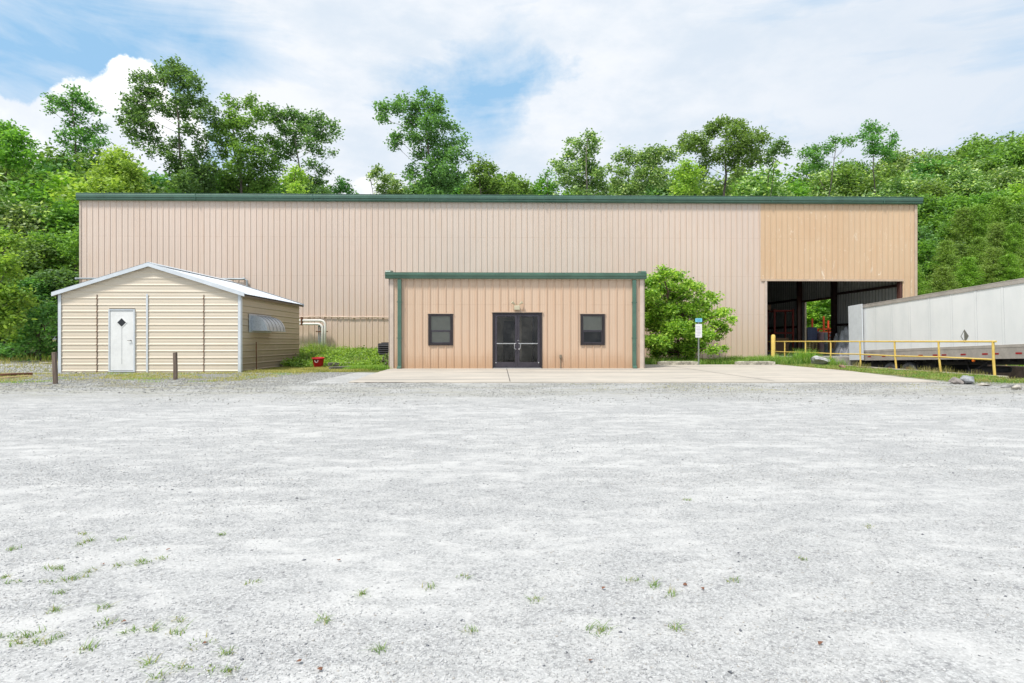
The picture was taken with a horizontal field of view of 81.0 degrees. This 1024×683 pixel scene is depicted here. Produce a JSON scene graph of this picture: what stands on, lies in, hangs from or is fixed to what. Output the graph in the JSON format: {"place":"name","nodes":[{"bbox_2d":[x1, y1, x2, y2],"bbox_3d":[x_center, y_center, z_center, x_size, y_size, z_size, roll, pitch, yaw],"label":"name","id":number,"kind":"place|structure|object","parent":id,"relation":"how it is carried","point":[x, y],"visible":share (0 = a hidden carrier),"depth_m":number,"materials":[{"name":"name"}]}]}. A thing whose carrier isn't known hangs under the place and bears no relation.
{"place":"outdoors","nodes":[
{"label":"outdoors","id":0,"kind":"place"},
{"bbox_2d":[0,351,57,371],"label":"dry grass","id":1,"kind":"structure","parent":0,"point":[9,362],"depth_m":28.20,"materials":[{"name":"plant"}]},
{"bbox_2d":[0,364,57,372],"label":"loose gravel","id":2,"kind":"structure","parent":0,"point":[20,369],"depth_m":23.82,"materials":[{"name":"beige gravel"}]},
{"bbox_2d":[0,372,354,393],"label":"loose gravel","id":3,"kind":"structure","parent":0,"point":[306,376],"depth_m":16.21,"materials":[{"name":"grey gravel"}]},
{"bbox_2d":[0,321,1023,682],"bbox_3d":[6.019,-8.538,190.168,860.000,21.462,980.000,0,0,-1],"label":"ground","id":4,"kind":"structure","parent":0,"point":[406,549],"depth_m":3.46,"materials":[{"name":"grey gravel"}]},
{"bbox_2d":[0,173,18,223],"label":"broadleaf tree","id":5,"kind":"object","parent":4,"relation":"on","point":[4,195],"visible":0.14,"depth_m":42.16,"materials":[{"name":"green plant"}]},
{"bbox_2d":[0,229,44,344],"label":"young tree","id":6,"kind":"object","parent":4,"relation":"on","point":[9,298],"visible":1,"depth_m":29.49,"materials":[{"name":"green plant"}]},
{"bbox_2d":[0,118,44,353],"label":"broadleaf tree","id":7,"kind":"object","parent":4,"relation":"on","point":[9,135],"visible":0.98,"depth_m":46.20,"materials":[{"name":"green plant"}]},
{"bbox_2d":[0,199,55,239],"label":"broadleaf tree","id":8,"kind":"object","parent":4,"relation":"on","point":[17,222],"visible":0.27,"depth_m":41.35,"materials":[{"name":"green plant"}]},
{"bbox_2d":[0,300,57,360],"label":"young tree","id":9,"kind":"object","parent":4,"relation":"on","point":[50,311],"visible":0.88,"depth_m":32.20,"materials":[{"name":"green plant"}]},
{"bbox_2d":[0,196,58,352],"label":"broadleaf tree","id":10,"kind":"object","parent":4,"relation":"on","point":[46,220],"visible":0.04,"depth_m":42.25,"materials":[{"name":"green plant"}]},
{"bbox_2d":[0,276,64,358],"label":"broadleaf tree","id":11,"kind":"object","parent":4,"relation":"on","point":[44,293],"visible":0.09,"depth_m":35.23,"materials":[{"name":"green plant"}]},
{"bbox_2d":[1,174,65,352],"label":"broadleaf tree","id":12,"kind":"object","parent":4,"relation":"on","point":[27,193],"visible":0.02,"depth_m":45.52,"materials":[{"name":"green plant"}]},
{"bbox_2d":[0,233,78,354],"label":"broadleaf tree","id":13,"kind":"object","parent":4,"relation":"on","point":[27,252],"visible":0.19,"depth_m":37.51,"materials":[{"name":"green plant"}]},
{"bbox_2d":[8,265,78,355],"bbox_3d":[-27.472,-1.755,36.380,4.931,5.977,5.522,2,-2,-14],"label":"broadleaf tree","id":14,"kind":"object","parent":4,"relation":"on","point":[60,276],"visible":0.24,"depth_m":35.83,"materials":[{"name":"green plant"}]},
{"bbox_2d":[10,190,78,263],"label":"broadleaf tree","id":15,"kind":"object","parent":4,"relation":"on","point":[67,213],"visible":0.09,"depth_m":42.46,"materials":[{"name":"green plant"}]},
{"bbox_2d":[18,228,73,357],"bbox_3d":[-30.097,-3.014,39.156,4.464,8.630,3.830,0,0,-14],"label":"young tree","id":16,"kind":"object","parent":4,"relation":"on","point":[42,237],"visible":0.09,"depth_m":38.67,"materials":[{"name":"green plant"}]},
{"bbox_2d":[24,224,78,284],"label":"broadleaf tree","id":17,"kind":"object","parent":4,"relation":"on","point":[71,241],"visible":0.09,"depth_m":37.95,"materials":[{"name":"green plant"}]},
{"bbox_2d":[19,153,100,191],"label":"broadleaf tree","id":18,"kind":"object","parent":4,"relation":"on","point":[42,170],"visible":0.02,"depth_m":53.40,"materials":[{"name":"green plant"}]},
{"bbox_2d":[29,167,93,206],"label":"young tree","id":19,"kind":"object","parent":4,"relation":"on","point":[55,179],"visible":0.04,"depth_m":47.88,"materials":[{"name":"green plant"}]},
{"bbox_2d":[42,175,103,233],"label":"young tree","id":20,"kind":"object","parent":4,"relation":"on","point":[78,188],"visible":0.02,"depth_m":46.50,"materials":[{"name":"green plant"}]},
{"bbox_2d":[39,83,113,167],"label":"oak tree","id":21,"kind":"object","parent":4,"relation":"on","point":[87,105],"visible":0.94,"depth_m":55.03,"materials":[{"name":"green plant"}]},
{"bbox_2d":[12,138,169,192],"bbox_3d":[-38.789,-8.476,56.974,14.935,20.174,14.821,1,1,5],"label":"broadleaf tree","id":22,"kind":"object","parent":4,"relation":"on","point":[81,171],"visible":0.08,"depth_m":53.89,"materials":[{"name":"green plant"}]},
{"bbox_2d":[79,144,153,192],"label":"sapling","id":23,"kind":"object","parent":4,"relation":"on","point":[119,171],"visible":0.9,"depth_m":44.67,"materials":[{"name":"green plant"}]},
{"bbox_2d":[0,371,308,382],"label":"sparse weeds","id":24,"kind":"object","parent":4,"relation":"on","point":[122,377],"visible":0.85,"depth_m":18.20,"materials":[{"name":"green plant"}]},
{"bbox_2d":[109,54,225,192],"bbox_3d":[-30.553,-11.971,53.278,10.964,26.715,5.574,0,0,-1],"label":"oak tree","id":25,"kind":"object","parent":4,"relation":"on","point":[174,72],"visible":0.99,"depth_m":52.79,"materials":[{"name":"green plant"}]},
{"bbox_2d":[51,262,303,372],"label":"shed","id":26,"kind":"structure","parent":4,"relation":"on","point":[147,317],"depth_m":20.75,"materials":[{"name":"beige"}]},
{"bbox_2d":[110,311,132,369],"bbox_3d":[-13.456,-0.034,20.682,0.789,2.059,0.101,0,0,-1],"label":"door","id":27,"kind":"structure","parent":26,"relation":"in","point":[121,322],"depth_m":20.69,"materials":[{"name":"metal"}]},
{"bbox_2d":[167,159,286,193],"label":"broadleaf tree","id":28,"kind":"object","parent":4,"relation":"on","point":[218,190],"visible":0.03,"depth_m":55.76,"materials":[{"name":"green plant"}]},
{"bbox_2d":[206,91,288,193],"bbox_3d":[-24.629,-10.679,54.374,7.833,24.138,5.883,0,0,-1],"label":"oak tree","id":29,"kind":"object","parent":4,"relation":"on","point":[234,143],"visible":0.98,"depth_m":54.17,"materials":[{"name":"green plant"}]},
{"bbox_2d":[278,164,312,193],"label":"sapling","id":30,"kind":"object","parent":4,"relation":"on","point":[295,179],"visible":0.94,"depth_m":51.78,"materials":[{"name":"green plant"}]},
{"bbox_2d":[260,100,344,193],"bbox_3d":[-19.915,-10.582,56.858,8.296,23.944,5.089,0,0,-1],"label":"oak tree","id":31,"kind":"object","parent":4,"relation":"on","point":[303,129],"visible":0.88,"depth_m":56.22,"materials":[{"name":"green plant"}]},
{"bbox_2d":[234,366,388,372],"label":"dry grass","id":32,"kind":"structure","parent":4,"relation":"on","point":[287,369],"depth_m":21.68,"materials":[{"name":"green plant"}]},
{"bbox_2d":[280,344,388,367],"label":"leafy weeds","id":33,"kind":"object","parent":4,"relation":"on","point":[335,356],"visible":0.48,"depth_m":25.60,"materials":[{"name":"green plant"}]},
{"bbox_2d":[329,173,358,193],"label":"young tree","id":34,"kind":"object","parent":4,"relation":"on","point":[341,188],"visible":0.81,"depth_m":58.68,"materials":[{"name":"green plant"}]},
{"bbox_2d":[364,163,405,193],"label":"young tree","id":35,"kind":"object","parent":4,"relation":"on","point":[393,184],"visible":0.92,"depth_m":61.99,"materials":[{"name":"green plant"}]},
{"bbox_2d":[372,85,476,194],"bbox_3d":[-7.755,-10.867,52.884,9.679,24.516,5.950,0,0,-1],"label":"oak tree","id":36,"kind":"object","parent":4,"relation":"on","point":[447,176],"visible":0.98,"depth_m":52.62,"materials":[{"name":"green plant"}]},
{"bbox_2d":[0,498,873,681],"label":"grass tufts","id":37,"kind":"object","parent":4,"relation":"on","point":[361,593],"visible":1,"depth_m":2.26,"materials":[{"name":"green plant"}]},
{"bbox_2d":[459,152,536,194],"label":"young tree","id":38,"kind":"object","parent":4,"relation":"on","point":[484,180],"visible":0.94,"depth_m":57.32,"materials":[{"name":"green plant"}]},
{"bbox_2d":[75,193,922,365],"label":"warehouse","id":39,"kind":"structure","parent":4,"relation":"on","point":[327,260],"depth_m":31.98,"materials":[{"name":"metal"}]},
{"bbox_2d":[767,309,793,353],"bbox_3d":[18.265,-0.682,40.892,1.350,3.000,1.200,0,0,-1],"label":"pallet rack","id":40,"kind":"object","parent":39,"relation":"on","point":[784,332],"visible":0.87,"depth_m":40.33,"materials":[{"name":"metal"}]},
{"bbox_2d":[826,327,848,354],"bbox_3d":[19.475,-0.037,35.416,1.250,1.710,1.200,0,0,-1],"label":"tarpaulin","id":41,"kind":"object","parent":39,"relation":"on","point":[844,335],"visible":0.59,"depth_m":35.13,"materials":[{"name":"grey plastic"}]},
{"bbox_2d":[385,270,646,368],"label":"entrance building","id":42,"kind":"structure","parent":4,"relation":"on","point":[508,320],"depth_m":23.49,"materials":[{"name":"brown metal"}]},
{"bbox_2d":[427,313,453,344],"bbox_3d":[-2.784,-0.476,23.439,1.036,1.255,0.115,0,0,-1],"label":"window","id":43,"kind":"structure","parent":42,"relation":"in","point":[440,325],"depth_m":23.48,"materials":[{"name":"grey glass"}]},
{"bbox_2d":[495,314,516,367],"bbox_3d":[-0.235,-0.020,23.457,0.877,2.081,0.127,0,0,-1],"label":"door","id":44,"kind":"structure","parent":42,"relation":"in","point":[497,364],"depth_m":23.48,"materials":[{"name":"brown metal"}]},
{"bbox_2d":[503,318,534,361],"bbox_3d":[0.293,0.015,25.809,1.331,2.070,0.595,0,0,-1],"label":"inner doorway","id":45,"kind":"structure","parent":42,"relation":"in","point":[508,326],"depth_m":26.02,"materials":[{"name":"glass"}]},
{"bbox_2d":[517,314,539,367],"bbox_3d":[0.650,-0.020,23.475,0.877,2.081,0.127,0,0,-1],"label":"door","id":46,"kind":"structure","parent":42,"relation":"in","point":[519,364],"depth_m":23.49,"materials":[{"name":"brown metal"}]},
{"bbox_2d":[580,313,605,344],"bbox_3d":[3.161,-0.481,23.666,1.026,1.246,0.320,0,0,-1],"label":"window","id":47,"kind":"structure","parent":42,"relation":"in","point":[592,325],"depth_m":23.60,"materials":[{"name":"grey glass"}]},
{"bbox_2d":[527,167,560,194],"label":"young tree","id":48,"kind":"object","parent":4,"relation":"on","point":[540,184],"visible":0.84,"depth_m":60.45,"materials":[{"name":"green plant"}]},
{"bbox_2d":[547,128,612,194],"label":"poplar tree","id":49,"kind":"object","parent":4,"relation":"on","point":[594,171],"visible":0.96,"depth_m":55.70,"materials":[{"name":"green plant"}]},
{"bbox_2d":[604,140,683,195],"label":"broadleaf tree","id":50,"kind":"object","parent":4,"relation":"on","point":[649,158],"visible":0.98,"depth_m":57.37,"materials":[{"name":"green plant"}]},
{"bbox_2d":[616,176,675,195],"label":"broadleaf tree","id":51,"kind":"object","parent":4,"relation":"on","point":[656,192],"visible":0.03,"depth_m":65.22,"materials":[{"name":"green plant"}]},
{"bbox_2d":[665,157,706,195],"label":"sapling","id":52,"kind":"object","parent":4,"relation":"on","point":[684,173],"visible":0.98,"depth_m":52.05,"materials":[{"name":"green plant"}]},
{"bbox_2d":[645,264,737,359],"bbox_3d":[8.325,-1.146,29.567,5.335,5.082,4.351,0,0,-1],"label":"maple bush","id":53,"kind":"object","parent":4,"relation":"on","point":[670,320],"visible":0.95,"depth_m":28.68,"materials":[{"name":"green plant"}]},
{"bbox_2d":[658,166,741,195],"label":"broadleaf tree","id":54,"kind":"object","parent":4,"relation":"on","point":[711,187],"visible":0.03,"depth_m":62.24,"materials":[{"name":"green plant"}]},
{"bbox_2d":[672,114,774,195],"bbox_3d":[20.553,-10.483,57.458,9.856,23.774,5.449,0,0,-1],"label":"oak tree","id":55,"kind":"object","parent":4,"relation":"on","point":[736,151],"visible":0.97,"depth_m":56.92,"materials":[{"name":"green plant"}]},
{"bbox_2d":[705,157,792,195],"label":"broadleaf tree","id":56,"kind":"object","parent":4,"relation":"on","point":[750,186],"visible":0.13,"depth_m":63.40,"materials":[{"name":"green plant"}]},
{"bbox_2d":[759,136,795,195],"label":"young tree","id":57,"kind":"object","parent":4,"relation":"on","point":[775,148],"visible":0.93,"depth_m":59.94,"materials":[{"name":"green plant"}]},
{"bbox_2d":[783,177,818,195],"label":"broadleaf tree","id":58,"kind":"object","parent":4,"relation":"on","point":[800,190],"visible":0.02,"depth_m":73.36,"materials":[{"name":"green plant"}]},
{"bbox_2d":[807,299,830,330],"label":"young tree","id":59,"kind":"object","parent":4,"relation":"on","point":[822,310],"visible":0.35,"depth_m":51.83,"materials":[{"name":"green plant"}]},
{"bbox_2d":[779,156,871,189],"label":"broadleaf tree","id":60,"kind":"object","parent":4,"relation":"on","point":[795,174],"visible":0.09,"depth_m":86.45,"materials":[{"name":"green plant"}]},
{"bbox_2d":[795,132,859,195],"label":"broadleaf tree","id":61,"kind":"object","parent":4,"relation":"on","point":[810,154],"visible":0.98,"depth_m":61.97,"materials":[{"name":"green plant"}]},
{"bbox_2d":[806,167,882,196],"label":"broadleaf tree","id":62,"kind":"object","parent":4,"relation":"on","point":[824,191],"visible":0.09,"depth_m":74.89,"materials":[{"name":"green plant"}]},
{"bbox_2d":[814,158,924,196],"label":"broadleaf tree","id":63,"kind":"object","parent":4,"relation":"on","point":[867,186],"visible":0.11,"depth_m":73.32,"materials":[{"name":"green plant"}]},
{"bbox_2d":[853,118,901,196],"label":"broadleaf tree","id":64,"kind":"object","parent":4,"relation":"on","point":[885,152],"visible":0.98,"depth_m":64.44,"materials":[{"name":"green plant"}]},
{"bbox_2d":[767,341,996,374],"bbox_3d":[14.741,0.576,26.380,0.135,1.213,15.893,0,0,-1],"label":"railing","id":65,"kind":"object","parent":4,"relation":"on","point":[939,356],"visible":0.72,"depth_m":22.90,"materials":[{"name":"yellow metal"}]},
{"bbox_2d":[870,172,919,196],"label":"broadleaf tree","id":66,"kind":"object","parent":4,"relation":"on","point":[899,188],"visible":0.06,"depth_m":66.97,"materials":[{"name":"green plant"}]},
{"bbox_2d":[869,148,925,177],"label":"broadleaf tree","id":67,"kind":"object","parent":4,"relation":"on","point":[903,159],"visible":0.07,"depth_m":84.42,"materials":[{"name":"green plant"}]},
{"bbox_2d":[779,363,1023,382],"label":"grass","id":68,"kind":"structure","parent":4,"relation":"on","point":[978,380],"depth_m":20.01,"materials":[{"name":"green plant"}]},
{"bbox_2d":[789,364,1023,382],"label":"short grass","id":69,"kind":"structure","parent":4,"relation":"on","point":[940,375],"depth_m":19.21,"materials":[{"name":"green plant"}]},
{"bbox_2d":[845,365,1008,378],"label":"retaining wall","id":70,"kind":"structure","parent":4,"relation":"on","point":[922,370],"depth_m":22.66,"materials":[{"name":"grey concrete"}]},
{"bbox_2d":[917,236,941,292],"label":"young tree","id":71,"kind":"object","parent":4,"relation":"on","point":[923,249],"visible":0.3,"depth_m":46.57,"materials":[{"name":"green plant"}]},
{"bbox_2d":[917,220,944,269],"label":"broadleaf tree","id":72,"kind":"object","parent":4,"relation":"on","point":[922,233],"visible":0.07,"depth_m":51.61,"materials":[{"name":"green plant"}]},
{"bbox_2d":[908,178,958,198],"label":"broadleaf tree","id":73,"kind":"object","parent":4,"relation":"on","point":[936,188],"visible":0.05,"depth_m":64.53,"materials":[{"name":"green plant"}]},
{"bbox_2d":[911,189,959,243],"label":"broadleaf tree","id":74,"kind":"object","parent":4,"relation":"on","point":[922,209],"visible":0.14,"depth_m":57.79,"materials":[{"name":"green plant"}]},
{"bbox_2d":[848,278,1023,373],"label":"semi trailer","id":75,"kind":"object","parent":4,"relation":"on","point":[990,312],"visible":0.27,"depth_m":24.41,"materials":[{"name":"metal"}]},
{"bbox_2d":[906,155,965,178],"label":"broadleaf tree","id":76,"kind":"object","parent":4,"relation":"on","point":[919,168],"visible":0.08,"depth_m":77.82,"materials":[{"name":"green plant"}]},
{"bbox_2d":[923,239,962,289],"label":"tree","id":77,"kind":"object","parent":4,"relation":"on","point":[947,250],"visible":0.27,"depth_m":45.07,"materials":[{"name":"green plant"}]},
{"bbox_2d":[924,266,965,293],"bbox_3d":[28.343,-2.175,39.377,4.006,5.740,4.257,0,0,-1],"label":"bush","id":78,"kind":"object","parent":4,"relation":"on","point":[943,274],"visible":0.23,"depth_m":39.38,"materials":[{"name":"green plant"}]},
{"bbox_2d":[932,220,960,245],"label":"young tree","id":79,"kind":"object","parent":4,"relation":"on","point":[946,232],"visible":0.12,"depth_m":53.01,"materials":[{"name":"green plant"}]},
{"bbox_2d":[922,191,988,244],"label":"broadleaf tree","id":80,"kind":"object","parent":4,"relation":"on","point":[956,201],"visible":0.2,"depth_m":56.95,"materials":[{"name":"green plant"}]},
{"bbox_2d":[941,205,983,262],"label":"tree","id":81,"kind":"object","parent":4,"relation":"on","point":[960,215],"visible":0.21,"depth_m":51.83,"materials":[{"name":"green plant"}]},
{"bbox_2d":[935,132,992,163],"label":"broadleaf tree","id":82,"kind":"object","parent":4,"relation":"on","point":[976,142],"visible":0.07,"depth_m":85.18,"materials":[{"name":"green plant"}]},
{"bbox_2d":[943,174,992,201],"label":"broadleaf tree","id":83,"kind":"object","parent":4,"relation":"on","point":[971,188],"visible":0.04,"depth_m":65.04,"materials":[{"name":"green plant"}]},
{"bbox_2d":[949,256,988,288],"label":"pine tree","id":84,"kind":"object","parent":4,"relation":"on","point":[964,270],"visible":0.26,"depth_m":39.55,"materials":[{"name":"green plant"}]},
{"bbox_2d":[939,164,1000,203],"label":"broadleaf tree","id":85,"kind":"object","parent":4,"relation":"on","point":[962,174],"visible":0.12,"depth_m":66.60,"materials":[{"name":"green plant"}]},
{"bbox_2d":[925,156,1014,183],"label":"broadleaf tree","id":86,"kind":"object","parent":4,"relation":"on","point":[944,168],"visible":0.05,"depth_m":74.16,"materials":[{"name":"green plant"}]},
{"bbox_2d":[961,236,992,282],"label":"pine tree","id":87,"kind":"object","parent":4,"relation":"on","point":[978,241],"visible":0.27,"depth_m":45.29,"materials":[{"name":"green plant"}]},
{"bbox_2d":[959,203,1009,257],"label":"tree","id":88,"kind":"object","parent":4,"relation":"on","point":[979,211],"visible":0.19,"depth_m":51.06,"materials":[{"name":"green plant"}]},
{"bbox_2d":[959,137,1023,174],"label":"broadleaf tree","id":89,"kind":"object","parent":4,"relation":"on","point":[1014,153],"visible":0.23,"depth_m":73.65,"materials":[{"name":"green plant"}]},
{"bbox_2d":[965,188,1018,235],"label":"young tree","id":90,"kind":"object","parent":4,"relation":"on","point":[991,195],"visible":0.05,"depth_m":57.16,"materials":[{"name":"green plant"}]},
{"bbox_2d":[960,131,1023,156],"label":"broadleaf tree","id":91,"kind":"object","parent":4,"relation":"on","point":[1006,137],"visible":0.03,"depth_m":85.43,"materials":[{"name":"green plant"}]},
{"bbox_2d":[976,246,1015,285],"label":"tree","id":92,"kind":"object","parent":4,"relation":"on","point":[994,255],"visible":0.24,"depth_m":39.72,"materials":[{"name":"green plant"}]},
{"bbox_2d":[980,221,1013,279],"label":"tree","id":93,"kind":"object","parent":4,"relation":"on","point":[998,234],"visible":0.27,"depth_m":46.51,"materials":[{"name":"green plant"}]},
{"bbox_2d":[971,365,1023,378],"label":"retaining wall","id":94,"kind":"structure","parent":4,"relation":"on","point":[1017,372],"depth_m":25.94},
{"bbox_2d":[976,195,1021,253],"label":"tree","id":95,"kind":"object","parent":4,"relation":"on","point":[999,201],"visible":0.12,"depth_m":51.16,"materials":[{"name":"green plant"}]},
{"bbox_2d":[984,162,1023,191],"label":"broadleaf tree","id":96,"kind":"object","parent":4,"relation":"on","point":[1001,179],"visible":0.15,"depth_m":67.89,"materials":[{"name":"green plant"}]},
{"bbox_2d":[990,253,1023,282],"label":"pine tree","id":97,"kind":"object","parent":4,"relation":"on","point":[1017,272],"visible":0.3,"depth_m":38.96,"materials":[{"name":"green plant"}]},
{"bbox_2d":[996,179,1023,216],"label":"young tree","id":98,"kind":"object","parent":4,"relation":"on","point":[1014,192],"visible":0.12,"depth_m":58.74,"materials":[{"name":"green plant"}]},
{"bbox_2d":[998,201,1023,244],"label":"young tree","id":99,"kind":"object","parent":4,"relation":"on","point":[1017,210],"visible":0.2,"depth_m":50.33,"materials":[{"name":"green plant"}]},
{"bbox_2d":[999,222,1023,270],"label":"pine tree","id":100,"kind":"object","parent":4,"relation":"on","point":[1011,243],"visible":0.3,"depth_m":45.44,"materials":[{"name":"green plant"}]},
{"bbox_2d":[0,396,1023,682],"bbox_3d":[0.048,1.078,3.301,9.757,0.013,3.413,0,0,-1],"label":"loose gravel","id":101,"kind":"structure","parent":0,"point":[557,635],"depth_m":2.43,"materials":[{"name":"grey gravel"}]},
{"bbox_2d":[0,384,1023,487],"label":"loose gravel","id":102,"kind":"structure","parent":0,"point":[270,416],"depth_m":6.53,"materials":[{"name":"grey gravel"}]},
{"bbox_2d":[0,0,1023,194],"label":"sky","id":103,"kind":"structure","parent":0,"point":[524,78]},
{"bbox_2d":[138,382,1023,407],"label":"loose gravel","id":104,"kind":"structure","parent":0,"point":[824,385],"depth_m":13.74,"materials":[{"name":"grey gravel"}]},
{"bbox_2d":[348,364,938,382],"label":"pavement","id":105,"kind":"structure","parent":0,"point":[708,373],"depth_m":18.57,"materials":[{"name":"concrete"}]},
{"bbox_2d":[645,347,848,365],"bbox_3d":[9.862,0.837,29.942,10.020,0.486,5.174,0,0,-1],"label":"tall grass","id":106,"kind":"structure","parent":0,"point":[780,361],"depth_m":28.19,"materials":[{"name":"green plant"}]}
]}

